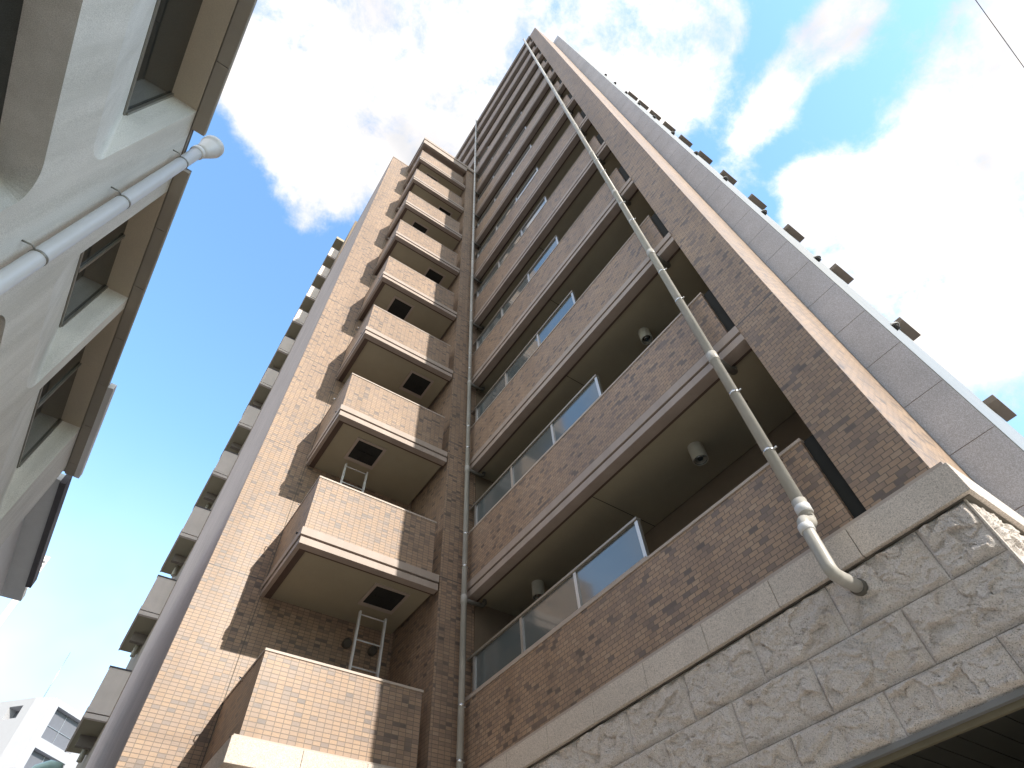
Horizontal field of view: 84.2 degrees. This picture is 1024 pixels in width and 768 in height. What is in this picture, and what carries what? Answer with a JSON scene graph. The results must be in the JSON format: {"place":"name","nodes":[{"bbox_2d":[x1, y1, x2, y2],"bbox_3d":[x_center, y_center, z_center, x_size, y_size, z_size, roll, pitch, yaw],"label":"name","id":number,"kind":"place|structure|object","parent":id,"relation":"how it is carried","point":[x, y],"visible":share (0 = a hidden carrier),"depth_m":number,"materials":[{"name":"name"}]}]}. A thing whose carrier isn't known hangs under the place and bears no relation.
{"place":"outdoors","nodes":[
{"label":"outdoors","id":0,"kind":"place"},
{"bbox_2d":[0,473,72,600],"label":"grey house","id":1,"kind":"structure","parent":0,"point":[24,547],"depth_m":10.68,"materials":[{"name":"white paint"}]},
{"bbox_2d":[0,0,256,546],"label":"stucco building","id":2,"kind":"structure","parent":0,"point":[99,99],"depth_m":5.64,"materials":[{"name":"white paint"}]},
{"bbox_2d":[0,0,23,121],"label":"window","id":3,"kind":"structure","parent":2,"relation":"in","point":[10,10],"depth_m":3.54,"materials":[{"name":"black glass"}]},
{"bbox_2d":[16,346,85,467],"bbox_3d":[-6.430,0.012,8.028,0.060,1.077,2.640,29,-60,-22],"label":"window","id":4,"kind":"structure","parent":2,"relation":"in","point":[52,398],"depth_m":8.21,"materials":[{"name":"grey glass"}]},
{"bbox_2d":[59,219,128,327],"bbox_3d":[-5.018,-1.607,6.914,0.060,1.077,1.780,29,-60,-22],"label":"window","id":5,"kind":"structure","parent":2,"relation":"in","point":[95,264],"depth_m":7.02,"materials":[{"name":"grey glass"}]},
{"bbox_2d":[0,135,223,295],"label":"downpipe","id":6,"kind":"object","parent":2,"relation":"attached to","point":[24,266],"visible":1,"depth_m":5.06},
{"bbox_2d":[123,0,202,115],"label":"window","id":7,"kind":"structure","parent":2,"relation":"in","point":[172,22],"depth_m":5.67,"materials":[{"name":"grey glass"}]},
{"bbox_2d":[0,0,1023,714],"label":"sky","id":8,"kind":"structure","parent":0,"point":[888,134],"materials":[{"name":"blue"}]},
{"bbox_2d":[975,0,1023,66],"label":"overhead cable","id":9,"kind":"object","parent":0,"point":[999,33],"visible":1,"depth_m":9.71,"materials":[{"name":"black"}]},
{"label":"ground","id":10,"kind":"structure","parent":0,"visible":0},
{"bbox_2d":[0,652,82,767],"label":"white building","id":11,"kind":"structure","parent":10,"relation":"on","point":[35,731],"depth_m":45.12,"materials":[{"name":"concrete"}]},
{"bbox_2d":[64,28,1023,767],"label":"apartment building","id":12,"kind":"structure","parent":10,"relation":"on","point":[682,612],"depth_m":7.77,"materials":[{"name":"brick"}]},
{"bbox_2d":[340,463,367,492],"bbox_3d":[-3.028,2.411,10.251,0.482,2.480,0.060,28,-60,-22],"label":"escape ladder","id":13,"kind":"object","parent":12,"relation":"attached to","point":[364,483],"visible":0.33,"depth_m":11.01,"materials":[{"name":"silver metal"}]},
{"bbox_2d":[348,610,386,677],"bbox_3d":[-2.212,4.509,8.249,0.482,2.480,0.060,28,-60,-22],"label":"escape ladder","id":14,"kind":"object","parent":12,"relation":"on","point":[355,639],"visible":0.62,"depth_m":8.84,"materials":[{"name":"silver metal"}]},
{"bbox_2d":[456,118,486,767],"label":"downpipe","id":15,"kind":"object","parent":12,"relation":"attached to","point":[464,602],"visible":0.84,"depth_m":10.03,"materials":[{"name":"metal"}]},
{"bbox_2d":[531,580,544,600],"bbox_3d":[0.414,3.251,8.930,0.200,0.250,0.200,28,-60,-22],"label":"ceiling lamp","id":16,"kind":"object","parent":12,"relation":"attached to","point":[538,590],"visible":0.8,"depth_m":8.87,"materials":[{"name":"metal"}]},
{"bbox_2d":[638,327,652,344],"bbox_3d":[2.267,-0.816,9.630,0.200,0.250,0.200,28,-60,-22],"label":"ceiling lamp","id":17,"kind":"object","parent":12,"relation":"attached to","point":[645,336],"visible":1,"depth_m":9.58,"materials":[{"name":"metal"}]},
{"bbox_2d":[523,38,867,595],"bbox_3d":[1.661,-9.680,19.237,0.651,37.707,0.151,28,-60,-22],"label":"downpipe","id":18,"kind":"object","parent":12,"relation":"attached to","point":[806,521],"visible":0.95,"depth_m":5.67,"materials":[{"name":"metal"}]},
{"bbox_2d":[687,441,708,465],"bbox_3d":[2.397,0.897,7.306,0.200,0.250,0.200,28,-60,-22],"label":"ceiling lamp","id":19,"kind":"object","parent":12,"relation":"attached to","point":[698,453],"visible":1,"depth_m":7.25,"materials":[{"name":"metal"}]},
{"label":"road","id":20,"kind":"structure","parent":0,"visible":0},
{"bbox_2d":[32,760,62,767],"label":"street lamp","id":21,"kind":"object","parent":20,"relation":"on","point":[51,764],"visible":1,"depth_m":14.49,"materials":[{"name":"green metal"}]}
]}

